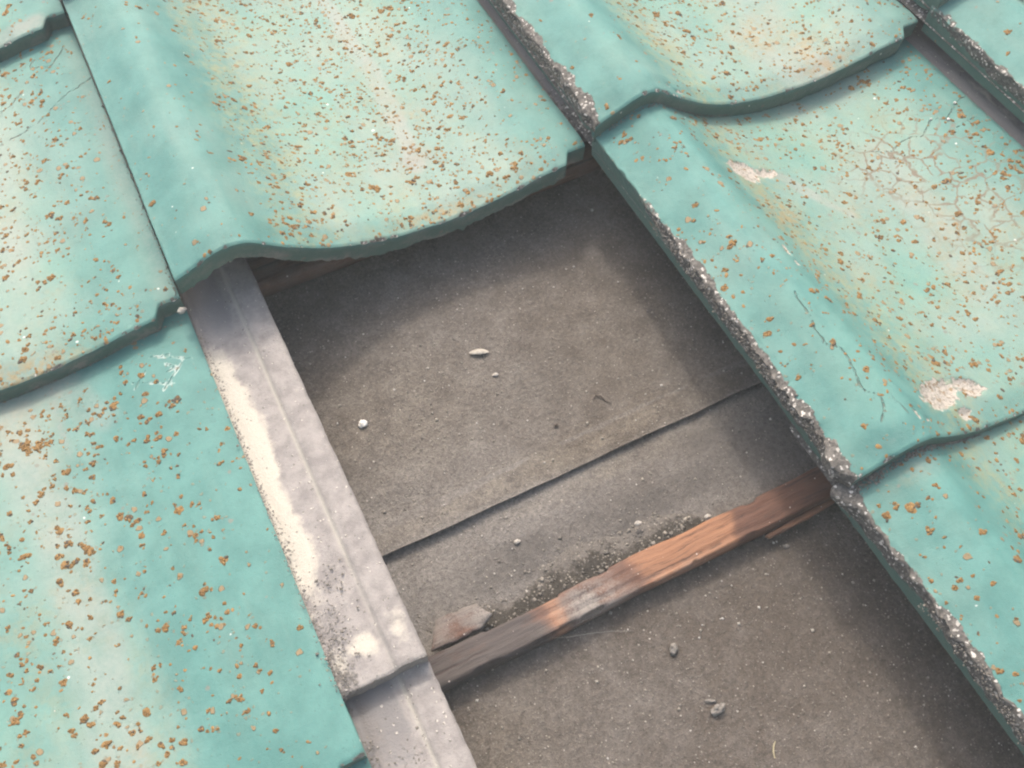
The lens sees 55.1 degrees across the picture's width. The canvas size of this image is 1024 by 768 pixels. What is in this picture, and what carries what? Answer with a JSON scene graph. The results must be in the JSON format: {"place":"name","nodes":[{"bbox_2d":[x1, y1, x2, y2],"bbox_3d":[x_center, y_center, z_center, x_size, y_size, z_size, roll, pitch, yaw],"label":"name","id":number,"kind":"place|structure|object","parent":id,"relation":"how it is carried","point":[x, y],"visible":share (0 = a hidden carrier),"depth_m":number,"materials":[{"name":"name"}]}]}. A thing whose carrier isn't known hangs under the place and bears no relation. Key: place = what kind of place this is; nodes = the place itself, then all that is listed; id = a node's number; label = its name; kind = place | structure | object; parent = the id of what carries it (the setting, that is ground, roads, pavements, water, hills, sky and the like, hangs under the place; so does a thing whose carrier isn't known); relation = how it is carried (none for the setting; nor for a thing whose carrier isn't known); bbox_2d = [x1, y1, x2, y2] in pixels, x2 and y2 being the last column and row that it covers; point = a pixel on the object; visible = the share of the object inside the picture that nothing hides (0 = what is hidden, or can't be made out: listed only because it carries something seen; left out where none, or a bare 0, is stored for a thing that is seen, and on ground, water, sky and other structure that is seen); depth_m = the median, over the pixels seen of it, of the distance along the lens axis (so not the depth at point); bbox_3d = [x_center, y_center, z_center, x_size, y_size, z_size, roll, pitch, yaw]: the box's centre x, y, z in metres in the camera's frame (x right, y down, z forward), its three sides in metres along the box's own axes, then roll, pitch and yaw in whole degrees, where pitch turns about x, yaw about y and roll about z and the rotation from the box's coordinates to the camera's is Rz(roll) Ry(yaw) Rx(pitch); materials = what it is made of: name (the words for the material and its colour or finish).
{"place":"outdoors","nodes":[
{"label":"outdoors","id":0,"kind":"place"},
{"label":"roof deck","id":1,"kind":"structure","parent":0,"visible":0},
{"bbox_2d":[382,383,1023,767],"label":"roofing felt","id":2,"kind":"object","parent":1,"relation":"on","point":[555,515],"visible":0.46,"depth_m":0.59,"materials":[{"name":"fabric"}]},
{"bbox_2d":[344,657,476,767],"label":"roof tile","id":3,"kind":"object","parent":2,"relation":"on","point":[388,717],"visible":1,"depth_m":0.52,"materials":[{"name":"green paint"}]},
{"bbox_2d":[0,257,428,767],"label":"roof tile","id":4,"kind":"object","parent":3,"relation":"on","point":[154,613],"visible":0.99,"depth_m":0.56,"materials":[{"name":"teal ceramic"}]},
{"bbox_2d":[0,15,184,402],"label":"roof tile","id":5,"kind":"object","parent":4,"relation":"on","point":[85,279],"visible":0.66,"depth_m":0.67,"materials":[{"name":"teal ceramic"}]},
{"bbox_2d":[0,0,70,61],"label":"roof tile","id":6,"kind":"object","parent":5,"relation":"on","point":[26,24],"visible":0.91,"depth_m":0.76,"materials":[{"name":"teal ceramic"}]},
{"bbox_2d":[95,85,176,292],"bbox_3d":[-0.266,-0.142,0.689,0.008,0.013,0.221,-23,64,-13],"label":"grit","id":7,"kind":"object","parent":5,"relation":"on","point":[141,201],"visible":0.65,"depth_m":0.68,"materials":[{"name":"grey gravel"}]},
{"bbox_2d":[2,319,185,400],"bbox_3d":[-0.280,-0.012,0.633,0.147,0.013,0.005,-23,64,-13],"label":"grit","id":8,"kind":"object","parent":4,"relation":"on","point":[95,362],"visible":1,"depth_m":0.64,"materials":[{"name":"grey gravel"}]},
{"bbox_2d":[177,307,186,313],"bbox_3d":[-0.212,-0.047,0.632,0.006,0.004,0.005,-23,64,-13],"label":"pebble","id":9,"kind":"object","parent":4,"relation":"on","point":[181,310],"visible":1,"depth_m":0.63,"materials":[{"name":"grey stone"}]},
{"bbox_2d":[198,333,347,694],"bbox_3d":[-0.146,0.065,0.577,0.011,0.014,0.260,-23,64,-13],"label":"grit","id":10,"kind":"object","parent":4,"relation":"on","point":[303,590],"visible":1,"depth_m":0.56,"materials":[{"name":"grey gravel"}]},
{"bbox_2d":[309,558,359,698],"bbox_3d":[-0.095,0.133,0.536,0.041,0.005,0.077,-23,64,-13],"label":"grit","id":11,"kind":"object","parent":4,"relation":"on","point":[328,609],"visible":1,"depth_m":0.54,"materials":[{"name":"grey gravel"}]},
{"bbox_2d":[363,726,426,767],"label":"grit","id":12,"kind":"object","parent":3,"relation":"on","point":[377,759],"visible":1,"depth_m":0.51,"materials":[{"name":"grey gravel"}]},
{"bbox_2d":[163,168,761,555],"bbox_3d":[-0.173,-0.250,0.812,1.560,0.006,0.817,-23,64,-13],"label":"roofing felt","id":13,"kind":"object","parent":2,"relation":"on","point":[292,309],"visible":0.2,"depth_m":0.69,"materials":[{"name":"fabric"}]},
{"bbox_2d":[63,0,586,293],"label":"roof tile","id":14,"kind":"object","parent":13,"relation":"on","point":[307,130],"visible":0.89,"depth_m":0.71,"materials":[{"name":"teal ceramic"}]},
{"bbox_2d":[358,420,367,427],"bbox_3d":[-0.100,0.027,0.658,0.007,0.004,0.006,-23,64,-13],"label":"plaster chip","id":15,"kind":"object","parent":13,"relation":"on","point":[362,423],"visible":1,"depth_m":0.66,"materials":[{"name":"white paint"}]},
{"bbox_2d":[246,141,600,297],"bbox_3d":[-0.095,-0.115,0.732,1.539,0.016,0.032,-23,64,-13],"label":"roof batten","id":16,"kind":"object","parent":13,"relation":"on","point":[272,276],"visible":0.04,"depth_m":0.71,"materials":[{"name":"red wood"}]},
{"bbox_2d":[469,349,488,354],"bbox_3d":[-0.023,-0.022,0.686,0.013,0.002,0.007,-23,63,-13],"label":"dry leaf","id":17,"kind":"object","parent":13,"relation":"on","point":[478,351],"visible":1,"depth_m":0.69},
{"bbox_2d":[472,512,717,635],"bbox_3d":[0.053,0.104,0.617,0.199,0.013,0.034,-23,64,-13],"label":"soil","id":18,"kind":"structure","parent":2,"relation":"on","point":[565,563],"depth_m":0.61,"materials":[{"name":"grey gravel"}]},
{"bbox_2d":[634,521,641,525],"bbox_3d":[0.080,0.089,0.623,0.005,0.004,0.004,-23,64,-13],"label":"pebble","id":19,"kind":"object","parent":18,"relation":"on","point":[637,523],"visible":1,"depth_m":0.62,"materials":[{"name":"grey stone"}]},
{"bbox_2d":[428,466,832,692],"bbox_3d":[0.045,0.132,0.598,1.539,0.018,0.024,-23,64,-13],"label":"roof batten","id":20,"kind":"object","parent":2,"relation":"on","point":[589,599],"visible":0.46,"depth_m":0.60,"materials":[{"name":"red wood"}]},
{"bbox_2d":[431,604,491,651],"bbox_3d":[-0.032,0.144,0.586,0.042,0.005,0.018,-23,64,-13],"label":"fragment","id":21,"kind":"object","parent":20,"relation":"on","point":[458,626],"visible":1,"depth_m":0.58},
{"bbox_2d":[765,499,834,538],"bbox_3d":[0.185,0.086,0.626,0.055,0.004,0.005,-23,64,-13],"label":"wood splinter","id":22,"kind":"object","parent":20,"relation":"attached to","point":[804,516],"visible":0.98,"depth_m":0.62,"materials":[{"name":"brown wood"}]},
{"bbox_2d":[279,197,1013,767],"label":"grit","id":23,"kind":"object","parent":2,"relation":"on","point":[621,535],"visible":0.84,"depth_m":0.62,"materials":[{"name":"grey gravel"}]},
{"bbox_2d":[669,642,677,655],"bbox_3d":[0.097,0.159,0.591,0.007,0.005,0.007,-23,64,-13],"label":"mortar lump","id":24,"kind":"object","parent":2,"relation":"on","point":[673,648],"visible":1,"depth_m":0.59,"materials":[{"name":"grey concrete"}]},
{"bbox_2d":[704,699,715,702],"bbox_3d":[0.117,0.186,0.578,0.007,0.002,0.004,-23,63,-13],"label":"mortar crumb","id":25,"kind":"object","parent":2,"relation":"on","point":[709,700],"visible":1,"depth_m":0.58,"materials":[{"name":"grey concrete"}]},
{"bbox_2d":[710,702,725,716],"bbox_3d":[0.120,0.190,0.574,0.011,0.006,0.006,-23,64,-13],"label":"mortar lump","id":26,"kind":"object","parent":2,"relation":"on","point":[717,709],"visible":1,"depth_m":0.57,"materials":[{"name":"grey concrete"}]},
{"bbox_2d":[789,415,1023,754],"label":"roof tile","id":27,"kind":"object","parent":2,"relation":"on","point":[942,526],"visible":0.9,"depth_m":0.54,"materials":[{"name":"teal ceramic"}]},
{"bbox_2d":[561,9,1023,487],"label":"roof tile","id":28,"kind":"object","parent":27,"relation":"on","point":[852,246],"visible":0.82,"depth_m":0.67,"materials":[{"name":"teal ceramic"}]},
{"bbox_2d":[487,0,917,141],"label":"roof tile","id":29,"kind":"object","parent":28,"relation":"on","point":[616,61],"visible":0.98,"depth_m":0.76,"materials":[{"name":"teal ceramic"}]},
{"bbox_2d":[491,0,596,131],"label":"grit","id":30,"kind":"object","parent":29,"relation":"on","point":[522,33],"visible":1,"depth_m":0.72,"materials":[{"name":"grey gravel"}]},
{"bbox_2d":[605,103,731,133],"bbox_3d":[0.116,-0.192,0.710,0.115,0.046,0.007,-23,64,-13],"label":"grit","id":31,"kind":"object","parent":29,"relation":"on","point":[668,107],"visible":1,"depth_m":0.69,"materials":[{"name":"grey gravel"}]},
{"bbox_2d":[653,218,848,475],"bbox_3d":[0.142,-0.028,0.603,0.010,0.020,0.210,-23,64,-13],"label":"grit","id":32,"kind":"object","parent":28,"relation":"on","point":[757,362],"visible":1,"depth_m":0.60,"materials":[{"name":"grey gravel"}]},
{"bbox_2d":[847,434,980,499],"bbox_3d":[0.242,0.044,0.579,0.114,0.044,0.010,-23,64,-13],"label":"grit","id":33,"kind":"object","parent":28,"relation":"on","point":[873,476],"visible":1,"depth_m":0.56,"materials":[{"name":"grey gravel"}]},
{"bbox_2d":[918,599,1023,743],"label":"grit","id":34,"kind":"object","parent":27,"relation":"on","point":[965,661],"visible":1,"depth_m":0.51,"materials":[{"name":"grey gravel"}]},
{"label":"roof tile","id":35,"kind":"object","parent":1,"relation":"on","visible":0},
{"bbox_2d":[900,0,1023,122],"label":"roof tile","id":36,"kind":"object","parent":35,"relation":"on","point":[981,42],"visible":1,"depth_m":0.74,"materials":[{"name":"teal ceramic"}]},
{"bbox_2d":[913,0,948,9],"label":"roof tile","id":37,"kind":"object","parent":36,"relation":"on","point":[928,4],"visible":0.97,"depth_m":0.76,"materials":[{"name":"teal ceramic"}]}
]}

